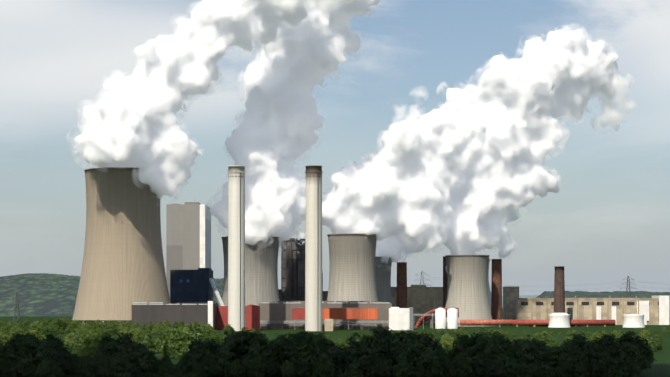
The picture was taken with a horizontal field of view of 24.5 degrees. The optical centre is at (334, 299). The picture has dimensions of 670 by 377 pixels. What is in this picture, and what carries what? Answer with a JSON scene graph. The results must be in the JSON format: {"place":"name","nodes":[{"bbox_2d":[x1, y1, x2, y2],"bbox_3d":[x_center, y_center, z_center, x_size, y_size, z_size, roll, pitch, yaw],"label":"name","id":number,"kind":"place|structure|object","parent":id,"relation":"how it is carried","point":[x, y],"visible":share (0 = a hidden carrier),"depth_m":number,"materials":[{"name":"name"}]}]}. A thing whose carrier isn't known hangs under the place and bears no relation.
{"place":"outdoors","nodes":[
{"label":"outdoors","id":0,"kind":"place"},
{"bbox_2d":[0,273,223,315],"bbox_3d":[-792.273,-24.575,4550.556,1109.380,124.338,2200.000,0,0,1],"label":"hill ridge","id":1,"kind":"structure","parent":0,"point":[43,294],"depth_m":3975.34,"materials":[{"name":"green plant"}]},
{"bbox_2d":[166,202,210,296],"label":"boiler building","id":2,"kind":"structure","parent":0,"point":[188,235],"depth_m":2296.39,"materials":[{"name":"metal"}]},
{"bbox_2d":[217,304,259,329],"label":"red building","id":3,"kind":"structure","parent":0,"point":[252,316],"depth_m":1908.48,"materials":[{"name":"red metal"}]},
{"bbox_2d":[0,308,669,376],"bbox_3d":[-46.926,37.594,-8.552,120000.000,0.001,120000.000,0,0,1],"label":"ground","id":4,"kind":"structure","parent":0,"point":[660,366],"depth_m":1759.26,"materials":[{"name":"green plant"}]},
{"bbox_2d":[0,332,11,345],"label":"bush","id":5,"kind":"object","parent":4,"relation":"on","point":[3,336],"visible":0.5,"depth_m":1127.37,"materials":[{"name":"green plant"}]},
{"bbox_2d":[0,344,18,376],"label":"tree","id":6,"kind":"object","parent":4,"relation":"on","point":[3,358],"visible":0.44,"depth_m":739.26,"materials":[{"name":"green plant"}]},
{"bbox_2d":[13,292,20,321],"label":"pylon","id":7,"kind":"object","parent":4,"relation":"on","point":[18,312],"visible":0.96,"depth_m":2603.08,"materials":[{"name":"metal"}]},
{"bbox_2d":[8,327,26,337],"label":"tree","id":8,"kind":"object","parent":4,"relation":"on","point":[22,331],"visible":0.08,"depth_m":1153.40,"materials":[{"name":"green plant"}]},
{"bbox_2d":[0,336,42,368],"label":"tree","id":9,"kind":"object","parent":4,"relation":"on","point":[12,343],"visible":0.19,"depth_m":745.02,"materials":[{"name":"green plant"}]},
{"bbox_2d":[7,330,41,345],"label":"tree","id":10,"kind":"object","parent":4,"relation":"on","point":[29,336],"depth_m":778.17,"materials":[{"name":"green plant"}]},
{"bbox_2d":[0,336,53,367],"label":"tree","id":11,"kind":"object","parent":4,"relation":"on","point":[35,350],"visible":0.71,"depth_m":736.54,"materials":[{"name":"green plant"}]},
{"bbox_2d":[23,329,45,340],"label":"tree","id":12,"kind":"object","parent":4,"relation":"on","point":[35,332],"visible":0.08,"depth_m":944.83,"materials":[{"name":"green plant"}]},
{"bbox_2d":[28,322,42,331],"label":"bush","id":13,"kind":"object","parent":4,"relation":"on","point":[33,326],"visible":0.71,"depth_m":1630.73,"materials":[{"name":"green plant"}]},
{"bbox_2d":[45,322,59,332],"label":"bush","id":14,"kind":"object","parent":4,"relation":"on","point":[49,327],"visible":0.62,"depth_m":1679.76,"materials":[{"name":"green plant"}]},
{"bbox_2d":[39,332,71,361],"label":"tree","id":15,"kind":"object","parent":4,"relation":"on","point":[51,342],"visible":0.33,"depth_m":774.62,"materials":[{"name":"green plant"}]},
{"bbox_2d":[54,317,66,330],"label":"bush","id":16,"kind":"object","parent":4,"relation":"on","point":[62,323],"visible":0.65,"depth_m":1795.21,"materials":[{"name":"green plant"}]},
{"bbox_2d":[61,332,73,347],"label":"tree","id":17,"kind":"object","parent":4,"relation":"on","point":[68,337],"visible":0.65,"depth_m":1164.11,"materials":[{"name":"green plant"}]},
{"bbox_2d":[64,323,77,333],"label":"bush","id":18,"kind":"object","parent":4,"relation":"on","point":[71,327],"visible":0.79,"depth_m":1627.01,"materials":[{"name":"green plant"}]},
{"bbox_2d":[66,353,79,373],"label":"tree","id":19,"kind":"object","parent":4,"relation":"on","point":[72,357],"visible":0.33,"depth_m":774.71,"materials":[{"name":"green plant"}]},
{"bbox_2d":[72,329,82,348],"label":"tree","id":20,"kind":"object","parent":4,"relation":"on","point":[77,336],"visible":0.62,"depth_m":1148.79,"materials":[{"name":"green plant"}]},
{"bbox_2d":[75,323,86,333],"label":"bush","id":21,"kind":"object","parent":4,"relation":"on","point":[82,326],"visible":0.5,"depth_m":1610.18,"materials":[{"name":"green plant"}]},
{"bbox_2d":[76,330,102,357],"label":"tree","id":22,"kind":"object","parent":4,"relation":"on","point":[90,346],"visible":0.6,"depth_m":893.38,"materials":[{"name":"green plant"}]},
{"bbox_2d":[83,323,99,334],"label":"bush","id":23,"kind":"object","parent":4,"relation":"on","point":[90,327],"visible":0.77,"depth_m":1568.64,"materials":[{"name":"green plant"}]},
{"bbox_2d":[93,333,112,357],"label":"tree","id":24,"kind":"object","parent":4,"relation":"on","point":[103,342],"visible":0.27,"depth_m":756.89,"materials":[{"name":"green plant"}]},
{"bbox_2d":[101,324,116,335],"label":"bush","id":25,"kind":"object","parent":4,"relation":"on","point":[110,329],"visible":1,"depth_m":1609.67,"materials":[{"name":"green plant"}]},
{"bbox_2d":[92,337,132,364],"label":"tree","id":26,"kind":"object","parent":4,"relation":"on","point":[109,351],"visible":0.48,"depth_m":751.04,"materials":[{"name":"green plant"}]},
{"bbox_2d":[72,167,170,325],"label":"cooling tower","id":27,"kind":"structure","parent":4,"relation":"on","point":[123,269],"depth_m":1952.13,"materials":[{"name":"concrete"}]},
{"bbox_2d":[111,331,135,361],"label":"tree","id":28,"kind":"object","parent":4,"relation":"on","point":[126,342],"visible":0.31,"depth_m":755.34,"materials":[{"name":"green plant"}]},
{"bbox_2d":[124,327,143,340],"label":"tree","id":29,"kind":"object","parent":4,"relation":"on","point":[135,330],"visible":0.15,"depth_m":1105.75,"materials":[{"name":"green plant"}]},
{"bbox_2d":[129,348,159,375],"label":"tree","id":30,"kind":"object","parent":4,"relation":"on","point":[144,360],"visible":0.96,"depth_m":745.50,"materials":[{"name":"green plant"}]},
{"bbox_2d":[134,329,158,353],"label":"tree","id":31,"kind":"object","parent":4,"relation":"on","point":[143,337],"visible":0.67,"depth_m":995.89,"materials":[{"name":"green plant"}]},
{"bbox_2d":[134,342,163,360],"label":"tree","id":32,"kind":"object","parent":4,"relation":"on","point":[141,346],"visible":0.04,"depth_m":784.53,"materials":[{"name":"green plant"}]},
{"bbox_2d":[161,356,172,367],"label":"bush","id":33,"kind":"object","parent":4,"relation":"on","point":[166,358],"visible":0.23,"depth_m":786.44,"materials":[{"name":"green plant"}]},
{"bbox_2d":[154,328,186,357],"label":"tree","id":34,"kind":"object","parent":4,"relation":"on","point":[166,344],"visible":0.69,"depth_m":981.60,"materials":[{"name":"green plant"}]},
{"bbox_2d":[132,301,217,329],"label":"dark hall","id":35,"kind":"structure","parent":4,"relation":"on","point":[189,313],"depth_m":1875.63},
{"bbox_2d":[179,352,193,375],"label":"tree","id":36,"kind":"object","parent":4,"relation":"on","point":[187,358],"visible":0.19,"depth_m":751.52,"materials":[{"name":"green plant"}]},
{"bbox_2d":[169,322,211,357],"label":"tree","id":37,"kind":"object","parent":4,"relation":"on","point":[185,336],"visible":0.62,"depth_m":948.80,"materials":[{"name":"green plant"}]},
{"bbox_2d":[170,268,212,303],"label":"industrial building","id":38,"kind":"structure","parent":4,"relation":"on","point":[190,286],"depth_m":2195.93,"materials":[{"name":"blue paint"}]},
{"bbox_2d":[182,336,217,372],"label":"tree","id":39,"kind":"object","parent":4,"relation":"on","point":[202,348],"visible":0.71,"depth_m":749.15,"materials":[{"name":"green plant"}]},
{"bbox_2d":[206,337,221,374],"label":"tree","id":40,"kind":"object","parent":4,"relation":"on","point":[216,343],"visible":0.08,"depth_m":769.21,"materials":[{"name":"green plant"}]},
{"bbox_2d":[209,278,223,305],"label":"conveyor","id":41,"kind":"object","parent":4,"relation":"on","point":[216,293],"visible":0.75,"depth_m":2072.91,"materials":[{"name":"metal"}]},
{"bbox_2d":[214,357,231,376],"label":"tree","id":42,"kind":"object","parent":4,"relation":"on","point":[223,365],"visible":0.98,"depth_m":726.96,"materials":[{"name":"green plant"}]},
{"bbox_2d":[223,324,234,332],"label":"bush","id":43,"kind":"object","parent":4,"relation":"on","point":[228,328],"visible":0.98,"depth_m":1667.38,"materials":[{"name":"green plant"}]},
{"bbox_2d":[201,327,263,365],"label":"tree","id":44,"kind":"object","parent":4,"relation":"on","point":[235,346],"visible":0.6,"depth_m":743.43,"materials":[{"name":"green plant"}]},
{"bbox_2d":[228,165,244,330],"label":"chimney","id":45,"kind":"object","parent":4,"relation":"on","point":[236,247],"visible":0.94,"depth_m":1834.68,"materials":[{"name":"concrete"}]},
{"bbox_2d":[221,236,279,305],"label":"cooling tower","id":46,"kind":"structure","parent":4,"relation":"on","point":[261,273],"depth_m":2062.30,"materials":[{"name":"concrete"}]},
{"bbox_2d":[241,343,275,367],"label":"tree","id":47,"kind":"object","parent":4,"relation":"on","point":[256,352],"visible":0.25,"depth_m":737.89,"materials":[{"name":"green plant"}]},
{"bbox_2d":[250,330,270,357],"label":"tree","id":48,"kind":"object","parent":4,"relation":"on","point":[259,338],"visible":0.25,"depth_m":743.42,"materials":[{"name":"green plant"}]},
{"bbox_2d":[257,334,301,373],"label":"tree","id":49,"kind":"object","parent":4,"relation":"on","point":[285,349],"visible":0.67,"depth_m":735.60,"materials":[{"name":"green plant"}]},
{"bbox_2d":[280,359,295,376],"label":"tree","id":50,"kind":"object","parent":4,"relation":"on","point":[288,369],"visible":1,"depth_m":718.70,"materials":[{"name":"green plant"}]},
{"bbox_2d":[293,332,306,375],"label":"tree","id":51,"kind":"object","parent":4,"relation":"on","point":[298,337],"visible":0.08,"depth_m":758.25,"materials":[{"name":"green plant"}]},
{"bbox_2d":[278,238,327,300],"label":"dark boiler house","id":52,"kind":"structure","parent":4,"relation":"on","point":[292,271],"depth_m":2291.15,"materials":[{"name":"metal"}]},
{"bbox_2d":[291,332,335,372],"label":"tree","id":53,"kind":"object","parent":4,"relation":"on","point":[311,346],"visible":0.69,"depth_m":730.49,"materials":[{"name":"green plant"}]},
{"bbox_2d":[305,165,322,330],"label":"chimney","id":54,"kind":"object","parent":4,"relation":"on","point":[313,264],"visible":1,"depth_m":1832.76,"materials":[{"name":"concrete"}]},
{"bbox_2d":[259,301,391,328],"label":"hall","id":55,"kind":"object","parent":4,"relation":"on","point":[275,314],"visible":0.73,"depth_m":1956.27,"materials":[{"name":"metal"}]},
{"bbox_2d":[325,319,332,330],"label":"beige kiosk","id":56,"kind":"object","parent":4,"relation":"on","point":[328,324],"visible":1,"depth_m":1831.02,"materials":[{"name":"beige concrete"}]},
{"bbox_2d":[315,332,343,350],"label":"tree","id":57,"kind":"object","parent":4,"relation":"on","point":[324,336],"visible":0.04,"depth_m":785.48,"materials":[{"name":"green plant"}]},
{"bbox_2d":[312,339,350,373],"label":"tree","id":58,"kind":"object","parent":4,"relation":"on","point":[337,357],"visible":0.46,"depth_m":732.45,"materials":[{"name":"green plant"}]},
{"bbox_2d":[292,308,377,329],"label":"orange conveyor gallery","id":59,"kind":"object","parent":4,"relation":"on","point":[346,313],"visible":0.73,"depth_m":1915.77,"materials":[{"name":"metal"}]},
{"bbox_2d":[339,350,353,372],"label":"tree","id":60,"kind":"object","parent":4,"relation":"on","point":[346,366],"visible":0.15,"depth_m":735.06,"materials":[{"name":"green plant"}]},
{"bbox_2d":[327,233,377,300],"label":"cooling tower","id":61,"kind":"structure","parent":4,"relation":"on","point":[352,276],"depth_m":2111.83,"materials":[{"name":"concrete"}]},
{"bbox_2d":[341,364,364,376],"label":"tree","id":62,"kind":"object","parent":4,"relation":"on","point":[353,370],"visible":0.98,"depth_m":715.86,"materials":[{"name":"green plant"}]},
{"bbox_2d":[340,332,367,358],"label":"tree","id":63,"kind":"object","parent":4,"relation":"on","point":[351,348],"visible":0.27,"depth_m":763.72,"materials":[{"name":"green plant"}]},
{"bbox_2d":[349,346,382,376],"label":"tree","id":64,"kind":"object","parent":4,"relation":"on","point":[359,361],"visible":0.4,"depth_m":736.19,"materials":[{"name":"green plant"}]},
{"bbox_2d":[357,326,406,376],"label":"tree","id":65,"kind":"object","parent":4,"relation":"on","point":[379,343],"visible":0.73,"depth_m":739.20,"materials":[{"name":"green plant"}]},
{"bbox_2d":[375,257,392,306],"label":"cooling tower","id":66,"kind":"structure","parent":4,"relation":"on","point":[383,283],"depth_m":2414.97,"materials":[{"name":"concrete"}]},
{"bbox_2d":[396,262,406,307],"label":"stack","id":67,"kind":"object","parent":4,"relation":"on","point":[401,296],"visible":0.65,"depth_m":2232.09,"materials":[{"name":"orange brick"}]},
{"bbox_2d":[395,330,417,358],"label":"tree","id":68,"kind":"object","parent":4,"relation":"on","point":[405,338],"visible":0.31,"depth_m":758.53,"materials":[{"name":"green plant"}]},
{"bbox_2d":[393,327,426,364],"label":"tree","id":69,"kind":"object","parent":4,"relation":"on","point":[414,335],"visible":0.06,"depth_m":773.89,"materials":[{"name":"green plant"}]},
{"bbox_2d":[391,285,442,322],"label":"building","id":70,"kind":"structure","parent":4,"relation":"on","point":[422,300],"depth_m":2507.65,"materials":[{"name":"concrete"}]},
{"bbox_2d":[391,339,445,370],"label":"tree","id":71,"kind":"object","parent":4,"relation":"on","point":[413,354],"visible":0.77,"depth_m":731.30,"materials":[{"name":"green plant"}]},
{"bbox_2d":[415,331,448,356],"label":"tree","id":72,"kind":"object","parent":4,"relation":"on","point":[431,343],"visible":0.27,"depth_m":779.86,"materials":[{"name":"green plant"}]},
{"bbox_2d":[415,308,458,327],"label":"curved flue ducts","id":73,"kind":"object","parent":4,"relation":"on","point":[428,315],"visible":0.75,"depth_m":2026.95,"materials":[{"name":"metal"}]},
{"bbox_2d":[443,256,447,307],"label":"stack","id":74,"kind":"object","parent":4,"relation":"on","point":[445,282],"visible":0.52,"depth_m":2242.57,"materials":[{"name":"brick"}]},
{"bbox_2d":[435,306,457,328],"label":"storage tanks","id":75,"kind":"object","parent":4,"relation":"on","point":[440,317],"visible":0.98,"depth_m":1981.95,"materials":[{"name":"metal"}]},
{"bbox_2d":[440,334,454,350],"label":"tree","id":76,"kind":"object","parent":4,"relation":"on","point":[447,340],"visible":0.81,"depth_m":1134.70,"materials":[{"name":"green plant"}]},
{"bbox_2d":[448,332,475,359],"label":"tree","id":77,"kind":"object","parent":4,"relation":"on","point":[461,343],"visible":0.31,"depth_m":766.62,"materials":[{"name":"green plant"}]},
{"bbox_2d":[445,255,492,326],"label":"cooling tower","id":78,"kind":"structure","parent":4,"relation":"on","point":[467,293],"depth_m":2160.51,"materials":[{"name":"concrete"}]},
{"bbox_2d":[468,332,486,347],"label":"tree","id":79,"kind":"object","parent":4,"relation":"on","point":[476,337],"visible":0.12,"depth_m":766.98,"materials":[{"name":"green plant"}]},
{"bbox_2d":[464,337,501,362],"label":"tree","id":80,"kind":"object","parent":4,"relation":"on","point":[481,343],"visible":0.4,"depth_m":751.00,"materials":[{"name":"green plant"}]},
{"bbox_2d":[475,338,506,376],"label":"tree","id":81,"kind":"object","parent":4,"relation":"on","point":[495,346],"visible":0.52,"depth_m":748.75,"materials":[{"name":"green plant"}]},
{"bbox_2d":[487,259,502,319],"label":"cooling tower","id":82,"kind":"structure","parent":4,"relation":"on","point":[489,292],"depth_m":2303.66,"materials":[{"name":"concrete"}]},
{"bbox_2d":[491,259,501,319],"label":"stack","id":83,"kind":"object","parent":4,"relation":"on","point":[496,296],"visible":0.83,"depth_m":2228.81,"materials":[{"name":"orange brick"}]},
{"bbox_2d":[484,330,512,348],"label":"tree","id":84,"kind":"object","parent":4,"relation":"on","point":[492,335],"visible":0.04,"depth_m":785.13,"materials":[{"name":"green plant"}]},
{"bbox_2d":[486,333,513,356],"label":"tree","id":85,"kind":"object","parent":4,"relation":"on","point":[505,344],"visible":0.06,"depth_m":765.00,"materials":[{"name":"green plant"}]},
{"bbox_2d":[503,286,518,319],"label":"building","id":86,"kind":"structure","parent":4,"relation":"on","point":[510,293],"depth_m":2384.54,"materials":[{"name":"concrete"}]},
{"bbox_2d":[501,335,547,376],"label":"tree","id":87,"kind":"object","parent":4,"relation":"on","point":[520,347],"visible":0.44,"depth_m":749.28,"materials":[{"name":"green plant"}]},
{"bbox_2d":[460,319,615,326],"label":"pipeline","id":88,"kind":"object","parent":4,"relation":"on","point":[534,323],"visible":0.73,"depth_m":2121.26,"materials":[{"name":"metal"}]},
{"bbox_2d":[528,336,547,348],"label":"tree","id":89,"kind":"object","parent":4,"relation":"on","point":[536,343],"visible":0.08,"depth_m":776.61,"materials":[{"name":"green plant"}]},
{"bbox_2d":[530,329,552,347],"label":"tree","id":90,"kind":"object","parent":4,"relation":"on","point":[543,336],"visible":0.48,"depth_m":1120.67,"materials":[{"name":"green plant"}]},
{"bbox_2d":[536,344,555,373],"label":"tree","id":91,"kind":"object","parent":4,"relation":"on","point":[544,348],"visible":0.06,"depth_m":763.02,"materials":[{"name":"green plant"}]},
{"bbox_2d":[547,337,559,347],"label":"bush","id":92,"kind":"object","parent":4,"relation":"on","point":[554,341],"visible":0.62,"depth_m":1150.61,"materials":[{"name":"green plant"}]},
{"bbox_2d":[544,343,571,374],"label":"tree","id":93,"kind":"object","parent":4,"relation":"on","point":[558,356],"visible":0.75,"depth_m":750.88,"materials":[{"name":"green plant"}]},
{"bbox_2d":[548,266,569,327],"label":"stack","id":94,"kind":"object","parent":4,"relation":"on","point":[559,317],"visible":1,"depth_m":2077.06,"materials":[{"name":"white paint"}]},
{"bbox_2d":[565,333,595,368],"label":"tree","id":95,"kind":"object","parent":4,"relation":"on","point":[580,353],"visible":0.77,"depth_m":731.80,"materials":[{"name":"green plant"}]},
{"bbox_2d":[513,296,669,324],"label":"industrial building","id":96,"kind":"structure","parent":4,"relation":"on","point":[654,310],"depth_m":2281.55,"materials":[{"name":"concrete"}]},
{"bbox_2d":[586,331,602,340],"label":"bush","id":97,"kind":"object","parent":4,"relation":"on","point":[595,335],"visible":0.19,"depth_m":1089.75,"materials":[{"name":"green plant"}]},
{"bbox_2d":[590,349,604,376],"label":"tree","id":98,"kind":"object","parent":4,"relation":"on","point":[595,356],"visible":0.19,"depth_m":745.81,"materials":[{"name":"green plant"}]},
{"bbox_2d":[587,336,612,364],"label":"tree","id":99,"kind":"object","parent":4,"relation":"on","point":[593,345],"visible":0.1,"depth_m":764.64,"materials":[{"name":"green plant"}]},
{"bbox_2d":[594,345,611,376],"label":"tree","id":100,"kind":"object","parent":4,"relation":"on","point":[601,350],"visible":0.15,"depth_m":750.16,"materials":[{"name":"green plant"}]},
{"bbox_2d":[595,332,620,371],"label":"tree","id":101,"kind":"object","parent":4,"relation":"on","point":[606,341],"visible":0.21,"depth_m":762.82,"materials":[{"name":"green plant"}]},
{"bbox_2d":[596,345,637,375],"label":"tree","id":102,"kind":"object","parent":4,"relation":"on","point":[614,358],"visible":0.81,"depth_m":731.74,"materials":[{"name":"green plant"}]},
{"bbox_2d":[607,341,651,372],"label":"tree","id":103,"kind":"object","parent":4,"relation":"on","point":[639,359],"visible":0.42,"depth_m":753.12,"materials":[{"name":"green plant"}]},
{"bbox_2d":[624,276,635,297],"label":"pylon","id":104,"kind":"object","parent":4,"relation":"on","point":[628,277],"visible":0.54,"depth_m":2976.75,"materials":[{"name":"metal"}]},
{"bbox_2d":[620,359,640,376],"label":"tree","id":105,"kind":"object","parent":4,"relation":"on","point":[629,369],"visible":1,"depth_m":720.10,"materials":[{"name":"green plant"}]},
{"bbox_2d":[623,314,644,327],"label":"cooling tower","id":106,"kind":"structure","parent":4,"relation":"on","point":[633,320],"depth_m":2069.42,"materials":[{"name":"paint"}]},
{"bbox_2d":[614,330,656,368],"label":"tree","id":107,"kind":"object","parent":4,"relation":"on","point":[641,344],"visible":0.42,"depth_m":781.58,"materials":[{"name":"green plant"}]},
{"bbox_2d":[637,330,652,346],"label":"tree","id":108,"kind":"object","parent":4,"relation":"on","point":[644,334],"visible":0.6,"depth_m":1139.90,"materials":[{"name":"green plant"}]},
{"bbox_2d":[652,334,665,350],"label":"tree","id":109,"kind":"object","parent":4,"relation":"on","point":[657,343],"visible":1,"depth_m":1117.78,"materials":[{"name":"green plant"}]},
{"bbox_2d":[0,0,669,295],"label":"sky","id":110,"kind":"structure","parent":0,"point":[533,136],"materials":[{"name":"blue"}]},
{"bbox_2d":[389,307,412,329],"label":"white plant house","id":111,"kind":"structure","parent":0,"point":[400,318],"depth_m":1889.04,"materials":[{"name":"metal"}]},
{"bbox_2d":[502,295,538,307],"bbox_3d":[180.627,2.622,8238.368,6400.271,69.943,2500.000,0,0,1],"label":"hill ridge","id":112,"kind":"structure","parent":0,"point":[527,296],"depth_m":8311.74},
{"bbox_2d":[536,291,669,299],"bbox_3d":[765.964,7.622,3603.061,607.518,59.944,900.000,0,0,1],"label":"hill ridge","id":113,"kind":"structure","parent":0,"point":[605,294],"depth_m":3641.56,"materials":[{"name":"green plant"}]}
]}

